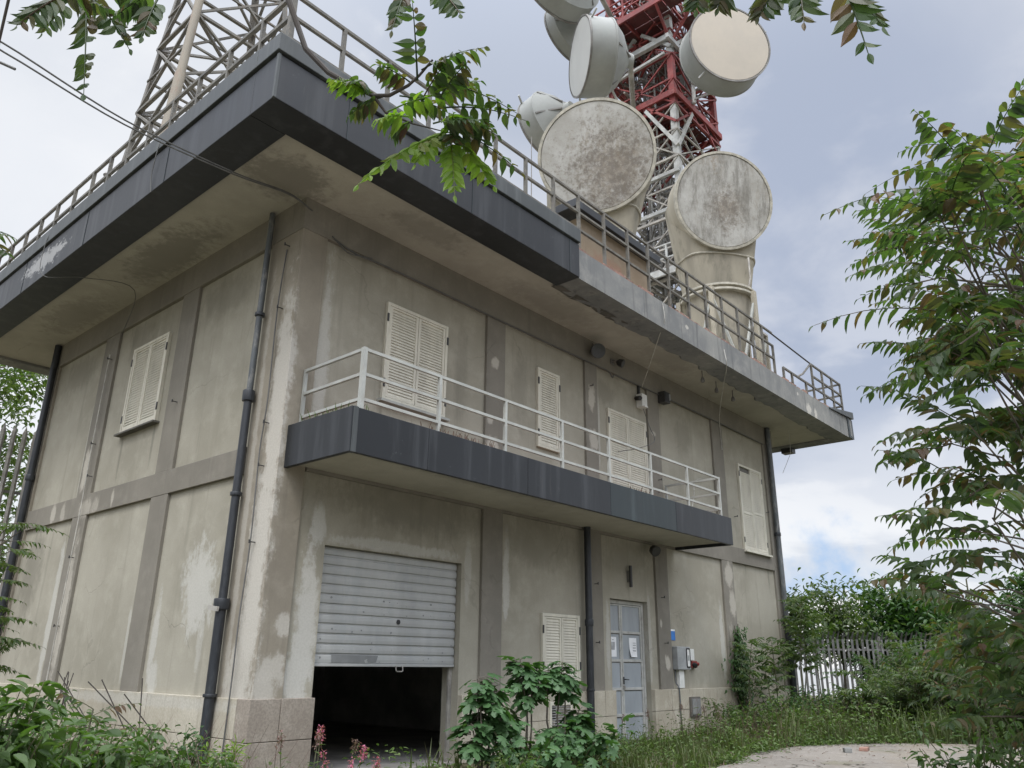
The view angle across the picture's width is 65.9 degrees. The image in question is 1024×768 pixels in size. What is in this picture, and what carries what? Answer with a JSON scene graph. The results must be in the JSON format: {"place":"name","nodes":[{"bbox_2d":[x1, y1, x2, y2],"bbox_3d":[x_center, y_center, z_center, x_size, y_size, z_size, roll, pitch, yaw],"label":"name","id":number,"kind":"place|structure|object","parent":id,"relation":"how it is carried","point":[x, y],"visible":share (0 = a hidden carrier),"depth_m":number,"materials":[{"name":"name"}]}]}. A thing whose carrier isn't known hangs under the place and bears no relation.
{"place":"outdoors","nodes":[
{"label":"outdoors","id":0,"kind":"place"},
{"bbox_2d":[0,0,1023,695],"label":"sky","id":1,"kind":"structure","parent":0,"point":[824,125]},
{"bbox_2d":[38,690,1020,767],"bbox_3d":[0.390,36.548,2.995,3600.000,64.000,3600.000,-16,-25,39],"label":"ground","id":2,"kind":"structure","parent":0,"point":[466,764],"depth_m":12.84,"materials":[{"name":"green plant"}]},
{"bbox_2d":[0,422,36,594],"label":"palisade fence","id":3,"kind":"object","parent":2,"relation":"on","point":[11,492],"visible":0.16,"depth_m":19.16,"materials":[{"name":"metal"}]},
{"bbox_2d":[0,364,47,583],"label":"background tree","id":4,"kind":"object","parent":2,"relation":"on","point":[10,380],"visible":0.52,"depth_m":23.08,"materials":[{"name":"green plant"}]},
{"bbox_2d":[0,522,69,674],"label":"young tree","id":5,"kind":"object","parent":2,"relation":"on","point":[11,642],"visible":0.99,"depth_m":10.98,"materials":[{"name":"green plant"}]},
{"bbox_2d":[0,697,71,761],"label":"bush","id":6,"kind":"object","parent":2,"relation":"on","point":[64,711],"visible":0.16,"depth_m":6.68,"materials":[{"name":"green plant"}]},
{"bbox_2d":[0,689,77,743],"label":"bush","id":7,"kind":"object","parent":2,"relation":"on","point":[44,700],"visible":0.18,"depth_m":10.79,"materials":[{"name":"green plant"}]},
{"bbox_2d":[0,674,85,767],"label":"leafy plant","id":8,"kind":"object","parent":2,"relation":"on","point":[21,745],"visible":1,"depth_m":5.73,"materials":[{"name":"green plant"}]},
{"bbox_2d":[6,703,109,759],"bbox_3d":[-5.247,4.191,9.117,1.364,0.984,1.406,-16,-25,39],"label":"bush","id":9,"kind":"object","parent":2,"relation":"on","point":[52,732],"visible":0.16,"depth_m":9.33,"materials":[{"name":"green plant"}]},
{"bbox_2d":[48,671,73,734],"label":"dry twigs","id":10,"kind":"object","parent":2,"relation":"on","point":[64,692],"visible":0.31,"depth_m":10.89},
{"bbox_2d":[57,671,86,752],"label":"dry twigs","id":11,"kind":"object","parent":2,"relation":"on","point":[61,691],"visible":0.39,"depth_m":10.39,"materials":[{"name":"wood"}]},
{"bbox_2d":[10,718,166,767],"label":"leafy plant","id":12,"kind":"object","parent":2,"relation":"on","point":[117,760],"visible":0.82,"depth_m":6.19,"materials":[{"name":"green plant"}]},
{"bbox_2d":[39,690,144,762],"bbox_3d":[-3.963,3.463,7.320,0.783,1.181,1.118,-16,-25,39],"label":"sapling","id":13,"kind":"object","parent":2,"relation":"on","point":[91,716],"visible":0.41,"depth_m":7.45,"materials":[{"name":"green plant"}]},
{"bbox_2d":[69,721,170,767],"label":"bush","id":14,"kind":"object","parent":2,"relation":"on","point":[155,744],"visible":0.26,"depth_m":7.71,"materials":[{"name":"green plant"}]},
{"bbox_2d":[88,678,151,752],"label":"dry twigs","id":15,"kind":"object","parent":2,"relation":"on","point":[118,714],"visible":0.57,"depth_m":8.81,"materials":[{"name":"wood"}]},
{"bbox_2d":[62,730,201,767],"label":"leafy plant","id":16,"kind":"object","parent":2,"relation":"on","point":[160,763],"visible":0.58,"depth_m":6.74,"materials":[{"name":"green plant"}]},
{"bbox_2d":[145,723,229,767],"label":"bush","id":17,"kind":"object","parent":2,"relation":"on","point":[184,747],"visible":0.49,"depth_m":8.27,"materials":[{"name":"green plant"}]},
{"bbox_2d":[165,749,241,767],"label":"bush","id":18,"kind":"object","parent":2,"relation":"on","point":[213,762],"visible":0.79,"depth_m":7.21,"materials":[{"name":"green plant"}]},
{"bbox_2d":[198,733,250,767],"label":"lime plant","id":19,"kind":"object","parent":2,"relation":"on","point":[233,753],"visible":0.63,"depth_m":7.66,"materials":[{"name":"green plant"}]},
{"bbox_2d":[275,730,287,767],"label":"valerian","id":20,"kind":"object","parent":2,"relation":"on","point":[280,739],"visible":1,"depth_m":7.55,"materials":[{"name":"pink plant"}]},
{"bbox_2d":[307,729,322,767],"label":"valerian","id":21,"kind":"object","parent":2,"relation":"on","point":[318,736],"visible":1,"depth_m":7.77,"materials":[{"name":"pink plant"}]},
{"bbox_2d":[314,725,329,767],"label":"valerian","id":22,"kind":"object","parent":2,"relation":"on","point":[319,753],"visible":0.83,"depth_m":8.10,"materials":[{"name":"pink plant"}]},
{"bbox_2d":[350,738,359,767],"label":"valerian","id":23,"kind":"object","parent":2,"relation":"on","point":[353,750],"visible":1,"depth_m":8.71,"materials":[{"name":"green plant"}]},
{"bbox_2d":[348,742,368,767],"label":"valerian","id":24,"kind":"object","parent":2,"relation":"on","point":[360,758],"visible":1,"depth_m":8.39,"materials":[{"name":"pink plant"}]},
{"bbox_2d":[0,0,853,767],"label":"equipment building","id":25,"kind":"structure","parent":2,"relation":"on","point":[408,576],"depth_m":13.43,"materials":[{"name":"paint"}]},
{"bbox_2d":[46,354,110,680],"bbox_3d":[-8.069,2.373,14.746,0.072,6.300,0.029,-16,-25,39],"label":"cable","id":26,"kind":"object","parent":25,"relation":"attached to","point":[78,520],"visible":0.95,"depth_m":14.66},
{"bbox_2d":[40,236,135,338],"bbox_3d":[-7.888,-2.033,15.021,1.356,1.608,1.766,-16,-25,39],"label":"cable","id":27,"kind":"object","parent":25,"relation":"attached to","point":[89,278],"visible":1,"depth_m":14.70,"materials":[{"name":"rubber"}]},
{"bbox_2d":[0,49,311,210],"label":"overhead wire","id":28,"kind":"object","parent":25,"relation":"attached to","point":[34,70],"visible":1,"depth_m":9.45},
{"bbox_2d":[0,41,312,210],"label":"overhead wire","id":29,"kind":"object","parent":25,"relation":"attached to","point":[41,67],"visible":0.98,"depth_m":9.38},
{"bbox_2d":[103,0,287,181],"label":"lattice mast","id":30,"kind":"object","parent":25,"relation":"on","point":[172,87],"visible":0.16,"depth_m":19.54,"materials":[{"name":"metal"}]},
{"bbox_2d":[221,249,287,758],"bbox_3d":[-3.521,1.283,10.930,0.079,7.101,0.051,-7,-21,22],"label":"cable","id":31,"kind":"object","parent":25,"relation":"attached to","point":[253,512],"visible":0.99,"depth_m":10.72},
{"bbox_2d":[300,402,368,420],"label":"balcony weeds","id":32,"kind":"object","parent":25,"relation":"on","point":[328,411],"visible":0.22,"depth_m":10.75,"materials":[{"name":"green plant"}]},
{"bbox_2d":[332,236,372,258],"bbox_3d":[-2.538,-2.132,12.592,0.047,0.190,0.808,-16,-25,39],"label":"cable","id":33,"kind":"object","parent":25,"relation":"attached to","point":[349,252],"visible":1,"depth_m":12.50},
{"bbox_2d":[420,421,494,447],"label":"balcony weeds","id":34,"kind":"object","parent":25,"relation":"on","point":[490,445],"visible":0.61,"depth_m":11.67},
{"bbox_2d":[334,239,762,444],"bbox_3d":[2.319,-0.192,17.792,0.059,0.204,15.452,-16,-25,39],"label":"cable","id":35,"kind":"object","parent":25,"relation":"attached to","point":[347,248],"visible":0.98,"depth_m":15.36,"materials":[{"name":"rubber"}]},
{"bbox_2d":[538,97,656,240],"bbox_3d":[2.107,-4.531,18.879,2.732,3.880,2.553,-3,-20,10],"label":"horn antenna","id":36,"kind":"object","parent":25,"relation":"on","point":[600,153],"visible":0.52,"depth_m":18.15,"materials":[{"name":"paint"}]},
{"bbox_2d":[590,343,605,357],"bbox_3d":[1.842,-0.750,17.168,0.356,0.436,0.372,-16,-25,39],"label":"floodlight","id":37,"kind":"object","parent":25,"relation":"attached to","point":[597,350],"visible":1,"depth_m":17.07,"materials":[{"name":"metal"}]},
{"bbox_2d":[611,637,616,656],"bbox_3d":[2.043,5.314,15.975,0.004,0.380,0.250,-16,-25,39],"label":"paper notice","id":38,"kind":"object","parent":25,"relation":"attached to","point":[613,647],"visible":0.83,"depth_m":15.99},
{"bbox_2d":[610,359,624,367],"bbox_3d":[2.394,-0.460,17.828,0.318,0.210,0.200,-7,-21,21],"label":"floodlight","id":39,"kind":"object","parent":25,"relation":"attached to","point":[620,362],"visible":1,"depth_m":17.77,"materials":[{"name":"metal"}]},
{"bbox_2d":[610,599,647,739],"bbox_3d":[2.332,5.830,16.126,0.145,2.715,1.400,-16,-25,39],"label":"side door","id":40,"kind":"structure","parent":25,"relation":"in","point":[626,617],"depth_m":16.24,"materials":[{"name":"paint"}]},
{"bbox_2d":[627,565,632,586],"bbox_3d":[2.472,4.043,16.597,0.121,0.440,0.067,-16,-25,39],"label":"wall rod","id":41,"kind":"object","parent":25,"relation":"attached to","point":[629,577],"depth_m":16.57,"materials":[{"name":"metal"}]},
{"bbox_2d":[629,638,636,656],"bbox_3d":[2.544,5.499,16.480,0.050,0.380,0.280,-16,-25,39],"label":"paper notice","id":42,"kind":"object","parent":25,"relation":"attached to","point":[633,646],"visible":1,"depth_m":16.50,"materials":[{"name":"paper"}]},
{"bbox_2d":[634,386,647,409],"bbox_3d":[3.000,0.256,18.452,0.217,0.610,0.371,-16,-25,39],"label":"control box","id":43,"kind":"object","parent":25,"relation":"attached to","point":[641,400],"visible":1,"depth_m":18.39,"materials":[{"name":"white plastic"}]},
{"bbox_2d":[642,303,664,386],"bbox_3d":[3.131,-0.820,17.690,0.048,1.089,2.366,2,-20,-3],"label":"cable","id":44,"kind":"object","parent":25,"relation":"hanging from","point":[655,346],"visible":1,"depth_m":17.36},
{"bbox_2d":[649,545,660,556],"bbox_3d":[3.140,3.668,17.289,0.248,0.252,0.483,-4,-20,13],"label":"floodlight","id":45,"kind":"object","parent":25,"relation":"attached to","point":[654,550],"visible":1,"depth_m":17.13,"materials":[{"name":"metal"}]},
{"bbox_2d":[594,0,721,314],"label":"lattice tower","id":46,"kind":"structure","parent":25,"relation":"on","point":[648,31],"depth_m":29.35,"materials":[{"name":"white metal"}]},
{"bbox_2d":[517,91,572,151],"bbox_3d":[2.353,-8.298,27.067,1.632,2.347,5.200,-16,-25,39],"label":"microwave dish","id":47,"kind":"object","parent":46,"relation":"attached to","point":[539,111],"visible":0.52,"depth_m":25.43,"materials":[{"name":"metal"}]},
{"bbox_2d":[544,12,608,97],"bbox_3d":[2.891,-12.375,28.812,1.402,2.280,4.182,-14,-24,36],"label":"microwave dish","id":48,"kind":"object","parent":46,"relation":"attached to","point":[560,33],"visible":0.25,"depth_m":27.48,"materials":[{"name":"metal"}]},
{"bbox_2d":[535,0,624,36],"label":"microwave dish","id":49,"kind":"object","parent":46,"relation":"attached to","point":[570,11],"visible":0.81,"depth_m":26.23,"materials":[{"name":"metal"}]},
{"bbox_2d":[569,7,635,108],"bbox_3d":[3.051,-10.156,26.734,2.214,2.582,5.193,-3,-20,9],"label":"microwave dish","id":50,"kind":"object","parent":46,"relation":"attached to","point":[601,61],"visible":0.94,"depth_m":24.87,"materials":[{"name":"metal"}]},
{"bbox_2d":[679,6,770,104],"bbox_3d":[7.229,-11.236,28.106,2.968,3.020,2.852,4,-20,-9],"label":"microwave dish","id":51,"kind":"object","parent":46,"relation":"attached to","point":[723,55],"visible":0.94,"depth_m":26.90,"materials":[{"name":"metal"}]},
{"bbox_2d":[658,391,670,404],"bbox_3d":[3.698,0.338,19.173,0.219,0.270,0.250,-16,-25,39],"label":"loudspeaker","id":52,"kind":"object","parent":25,"relation":"attached to","point":[664,398],"visible":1,"depth_m":19.10,"materials":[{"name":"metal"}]},
{"bbox_2d":[674,670,682,730],"bbox_3d":[3.576,6.845,16.954,0.128,1.341,0.050,-16,-25,39],"label":"cable","id":53,"kind":"object","parent":25,"relation":"attached to","point":[679,693],"visible":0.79,"depth_m":16.98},
{"bbox_2d":[676,670,684,687],"bbox_3d":[3.688,6.450,17.275,0.079,0.370,0.200,-16,-25,39],"label":"cable cover","id":54,"kind":"object","parent":25,"relation":"on","point":[680,679],"visible":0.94,"depth_m":17.23,"materials":[{"name":"white plastic"}]},
{"bbox_2d":[672,646,690,669],"bbox_3d":[3.749,6.047,17.422,0.159,0.480,0.560,-16,-25,39],"label":"meter box","id":55,"kind":"object","parent":25,"relation":"attached to","point":[681,656],"visible":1,"depth_m":17.31,"materials":[{"name":"grey metal"}]},
{"bbox_2d":[689,697,701,716],"bbox_3d":[4.030,7.082,17.341,0.063,0.400,0.430,-16,-25,39],"label":"valve hatch","id":56,"kind":"object","parent":25,"relation":"attached to","point":[692,702],"visible":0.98,"depth_m":17.26,"materials":[{"name":"metal"}]},
{"bbox_2d":[665,151,772,362],"bbox_3d":[5.952,-3.171,23.053,2.939,6.897,2.670,3,-20,-7],"label":"horn antenna","id":57,"kind":"object","parent":25,"relation":"on","point":[718,213],"visible":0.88,"depth_m":22.65,"materials":[{"name":"paint"}]},
{"bbox_2d":[719,350,726,447],"bbox_3d":[5.315,0.465,19.888,0.055,1.602,3.366,-3,-20,10],"label":"cable","id":58,"kind":"object","parent":25,"relation":"hanging from","point":[721,398],"visible":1,"depth_m":20.28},
{"bbox_2d":[750,326,770,369],"bbox_3d":[6.764,-0.681,22.283,0.800,1.710,0.700,-16,-25,39],"label":"equipment stand","id":59,"kind":"object","parent":25,"relation":"on","point":[766,345],"visible":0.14,"depth_m":22.32,"materials":[{"name":"metal"}]},
{"bbox_2d":[771,334,809,363],"bbox_3d":[8.068,-1.049,22.957,2.212,0.483,0.044,16,-25,-38],"label":"stay bar","id":60,"kind":"object","parent":25,"relation":"on","point":[790,348],"visible":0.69,"depth_m":22.97,"materials":[{"name":"metal"}]},
{"bbox_2d":[1,690,932,767],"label":"dry stalks","id":61,"kind":"object","parent":2,"relation":"on","point":[744,727],"visible":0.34,"depth_m":15.29,"materials":[{"name":"plant"}]},
{"bbox_2d":[443,673,519,767],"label":"fig bush","id":62,"kind":"object","parent":2,"relation":"on","point":[489,701],"visible":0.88,"depth_m":9.88,"materials":[{"name":"green plant"}]},
{"bbox_2d":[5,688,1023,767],"bbox_3d":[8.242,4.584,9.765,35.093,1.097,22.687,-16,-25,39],"label":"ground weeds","id":63,"kind":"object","parent":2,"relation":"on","point":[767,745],"visible":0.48,"depth_m":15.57,"materials":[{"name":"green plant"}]},
{"bbox_2d":[487,656,551,763],"bbox_3d":[0.093,4.448,10.533,1.008,1.553,0.728,7,-20,-17],"label":"fig bush","id":64,"kind":"object","parent":2,"relation":"on","point":[524,687],"visible":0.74,"depth_m":10.56,"materials":[{"name":"green plant"}]},
{"bbox_2d":[490,746,555,767],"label":"weed bush","id":65,"kind":"object","parent":2,"relation":"on","point":[502,763],"visible":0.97,"depth_m":9.34,"materials":[{"name":"green plant"}]},
{"bbox_2d":[474,711,581,767],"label":"fig bush","id":66,"kind":"object","parent":2,"relation":"on","point":[566,741],"visible":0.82,"depth_m":9.71,"materials":[{"name":"green plant"}]},
{"bbox_2d":[537,660,598,764],"bbox_3d":[0.706,4.687,11.116,1.039,1.502,0.675,11,-22,-28],"label":"fig bush","id":67,"kind":"object","parent":2,"relation":"on","point":[563,685],"visible":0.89,"depth_m":11.11,"materials":[{"name":"green plant"}]},
{"bbox_2d":[533,713,634,767],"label":"fig bush","id":68,"kind":"object","parent":2,"relation":"on","point":[596,748],"visible":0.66,"depth_m":10.63,"materials":[{"name":"green plant"}]},
{"bbox_2d":[575,734,646,767],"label":"weed bush","id":69,"kind":"object","parent":2,"relation":"on","point":[640,737],"visible":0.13,"depth_m":11.72,"materials":[{"name":"green plant"}]},
{"bbox_2d":[618,740,670,759],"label":"weed bush","id":70,"kind":"object","parent":2,"relation":"on","point":[642,748],"visible":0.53,"depth_m":12.99,"materials":[{"name":"green plant"}]},
{"bbox_2d":[702,698,776,734],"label":"bush","id":71,"kind":"object","parent":2,"relation":"on","point":[738,710],"visible":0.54,"depth_m":17.42,"materials":[{"name":"green plant"}]},
{"bbox_2d":[721,624,761,719],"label":"creeper","id":72,"kind":"object","parent":2,"relation":"on","point":[737,663],"visible":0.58,"depth_m":18.96,"materials":[{"name":"green plant"}]},
{"bbox_2d":[729,637,774,706],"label":"sapling","id":73,"kind":"object","parent":2,"relation":"on","point":[745,677],"visible":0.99,"depth_m":18.39,"materials":[{"name":"plant"}]},
{"bbox_2d":[752,662,781,723],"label":"sapling","id":74,"kind":"object","parent":2,"relation":"on","point":[767,685],"visible":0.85,"depth_m":18.27,"materials":[{"name":"plant"}]},
{"bbox_2d":[752,637,800,710],"bbox_3d":[6.417,7.282,19.271,1.246,2.165,1.602,-16,-25,39],"label":"sapling","id":75,"kind":"object","parent":2,"relation":"on","point":[777,670],"visible":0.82,"depth_m":19.39,"materials":[{"name":"plant"}]},
{"bbox_2d":[755,702,810,730],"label":"bush","id":76,"kind":"object","parent":2,"relation":"on","point":[783,722],"visible":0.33,"depth_m":17.55,"materials":[{"name":"green plant"}]},
{"bbox_2d":[682,0,890,64],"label":"overhanging tree","id":77,"kind":"object","parent":2,"relation":"on","point":[843,15],"visible":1,"depth_m":2.50,"materials":[{"name":"green plant"}]},
{"bbox_2d":[755,689,823,717],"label":"bush","id":78,"kind":"object","parent":2,"relation":"on","point":[796,702],"visible":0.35,"depth_m":18.45,"materials":[{"name":"green plant"}]},
{"bbox_2d":[774,590,827,701],"bbox_3d":[7.405,6.938,20.065,1.465,3.361,1.873,-16,-25,39],"label":"sapling","id":79,"kind":"object","parent":2,"relation":"on","point":[790,621],"visible":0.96,"depth_m":20.20,"materials":[{"name":"plant"}]},
{"bbox_2d":[780,595,827,696],"bbox_3d":[7.731,7.247,20.759,1.309,3.252,1.526,-16,-25,39],"label":"sapling","id":80,"kind":"object","parent":2,"relation":"on","point":[804,636],"visible":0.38,"depth_m":20.92,"materials":[{"name":"plant"}]},
{"bbox_2d":[789,684,846,718],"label":"bush","id":81,"kind":"object","parent":2,"relation":"on","point":[822,694],"visible":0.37,"depth_m":19.91,"materials":[{"name":"green plant"}]},
{"bbox_2d":[802,620,835,692],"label":"sapling","id":82,"kind":"object","parent":2,"relation":"on","point":[817,663],"visible":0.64,"depth_m":21.67,"materials":[{"name":"green plant"}]},
{"bbox_2d":[786,584,855,669],"bbox_3d":[8.752,8.260,24.928,3.896,4.151,2.984,-16,-25,39],"label":"background tree","id":83,"kind":"object","parent":2,"relation":"on","point":[795,615],"visible":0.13,"depth_m":24.42,"materials":[{"name":"green plant"}]},
{"bbox_2d":[793,567,912,687],"bbox_3d":[11.023,8.301,25.709,3.522,4.643,4.048,-16,-25,39],"label":"background tree","id":84,"kind":"object","parent":2,"relation":"on","point":[845,615],"visible":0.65,"depth_m":25.66,"materials":[{"name":"green plant"}]},
{"bbox_2d":[822,682,884,721],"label":"sapling","id":85,"kind":"object","parent":2,"relation":"on","point":[868,699],"visible":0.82,"depth_m":18.39,"materials":[{"name":"plant"}]},
{"bbox_2d":[841,635,922,687],"bbox_3d":[11.118,8.584,23.058,2.294,2.344,2.179,6,-20,-15],"label":"shrub","id":86,"kind":"object","parent":2,"relation":"on","point":[855,658],"visible":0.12,"depth_m":23.09,"materials":[{"name":"green plant"}]},
{"bbox_2d":[850,665,930,719],"bbox_3d":[9.763,7.810,19.687,2.408,1.526,1.943,9,-21,-21],"label":"shrub","id":87,"kind":"object","parent":2,"relation":"on","point":[866,671],"visible":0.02,"depth_m":20.09,"materials":[{"name":"green plant"}]},
{"bbox_2d":[828,649,955,729],"bbox_3d":[8.944,7.141,18.425,2.468,1.929,2.993,8,-21,-21],"label":"shrub","id":88,"kind":"object","parent":2,"relation":"on","point":[895,683],"visible":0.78,"depth_m":17.99,"materials":[{"name":"plant"}]},
{"bbox_2d":[869,631,924,678],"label":"sapling","id":89,"kind":"object","parent":2,"relation":"on","point":[894,645],"visible":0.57,"depth_m":20.59,"materials":[{"name":"plant"}]},
{"bbox_2d":[792,631,1007,710],"bbox_3d":[12.850,8.835,23.925,9.188,2.470,0.294,2,-20,-5],"label":"palisade fence","id":90,"kind":"object","parent":2,"relation":"on","point":[880,648],"visible":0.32,"depth_m":23.90,"materials":[{"name":"metal"}]},
{"bbox_2d":[833,568,969,708],"bbox_3d":[13.099,8.588,26.339,4.528,4.856,4.676,5,-20,-13],"label":"background tree","id":91,"kind":"object","parent":2,"relation":"on","point":[902,610],"visible":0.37,"depth_m":25.80,"materials":[{"name":"green plant"}]},
{"bbox_2d":[866,655,952,715],"bbox_3d":[10.744,8.080,20.888,2.717,1.837,2.234,-16,-25,39],"label":"shrub","id":92,"kind":"object","parent":2,"relation":"on","point":[921,663],"visible":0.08,"depth_m":20.66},
{"bbox_2d":[916,618,963,682],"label":"sapling","id":93,"kind":"object","parent":2,"relation":"on","point":[927,627],"visible":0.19,"depth_m":21.02,"materials":[{"name":"green plant"}]},
{"bbox_2d":[896,653,996,734],"bbox_3d":[9.774,6.669,17.085,2.842,1.940,2.937,-16,-25,39],"label":"shrub","id":94,"kind":"object","parent":2,"relation":"on","point":[944,684],"visible":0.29,"depth_m":17.35,"materials":[{"name":"green plant"}]},
{"bbox_2d":[929,626,969,683],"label":"sapling","id":95,"kind":"object","parent":2,"relation":"on","point":[935,644],"visible":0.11,"depth_m":19.53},
{"bbox_2d":[904,587,1007,707],"bbox_3d":[15.146,9.273,27.467,4.457,4.461,5.008,-16,-25,39],"label":"background tree","id":96,"kind":"object","parent":2,"relation":"on","point":[949,612],"visible":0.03,"depth_m":26.85,"materials":[{"name":"green plant"}]},
{"bbox_2d":[952,662,1023,731],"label":"shrub","id":97,"kind":"object","parent":2,"relation":"on","point":[1020,691],"visible":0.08,"depth_m":15.77,"materials":[{"name":"green plant"}]},
{"bbox_2d":[986,567,1023,637],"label":"background tree","id":98,"kind":"object","parent":2,"relation":"on","point":[1020,575],"visible":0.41,"depth_m":31.35,"materials":[{"name":"green plant"}]},
{"bbox_2d":[717,743,1022,767],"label":"yard","id":99,"kind":"structure","parent":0,"point":[835,756],"depth_m":13.23,"materials":[{"name":"concrete"}]},
{"bbox_2d":[0,0,529,260],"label":"overhanging tree","id":100,"kind":"object","parent":99,"relation":"on","point":[451,83],"visible":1,"depth_m":3.05,"materials":[{"name":"green plant"}]},
{"bbox_2d":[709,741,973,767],"bbox_3d":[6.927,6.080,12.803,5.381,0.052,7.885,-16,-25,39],"label":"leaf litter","id":101,"kind":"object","parent":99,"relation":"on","point":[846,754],"visible":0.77,"depth_m":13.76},
{"bbox_2d":[808,78,1023,767],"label":"tree of heaven","id":102,"kind":"object","parent":99,"relation":"on","point":[948,190],"visible":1,"depth_m":4.87,"materials":[{"name":"green plant"}]},
{"bbox_2d":[903,757,958,767],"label":"bush","id":103,"kind":"object","parent":99,"relation":"on","point":[952,763],"visible":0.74,"depth_m":6.40,"materials":[{"name":"green plant"}]},
{"bbox_2d":[906,596,1012,767],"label":"sapling","id":104,"kind":"object","parent":99,"relation":"on","point":[951,679],"visible":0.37,"depth_m":7.39,"materials":[{"name":"green plant"}]},
{"bbox_2d":[904,725,1023,767],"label":"bush","id":105,"kind":"object","parent":99,"relation":"on","point":[993,756],"visible":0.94,"depth_m":6.28,"materials":[{"name":"green plant"}]},
{"bbox_2d":[911,558,1023,765],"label":"sapling","id":106,"kind":"object","parent":99,"relation":"on","point":[930,642],"visible":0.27,"depth_m":7.81,"materials":[{"name":"green plant"}]},
{"bbox_2d":[974,711,1023,767],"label":"bush","id":107,"kind":"object","parent":99,"relation":"on","point":[1014,724],"visible":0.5,"depth_m":6.57,"materials":[{"name":"green plant"}]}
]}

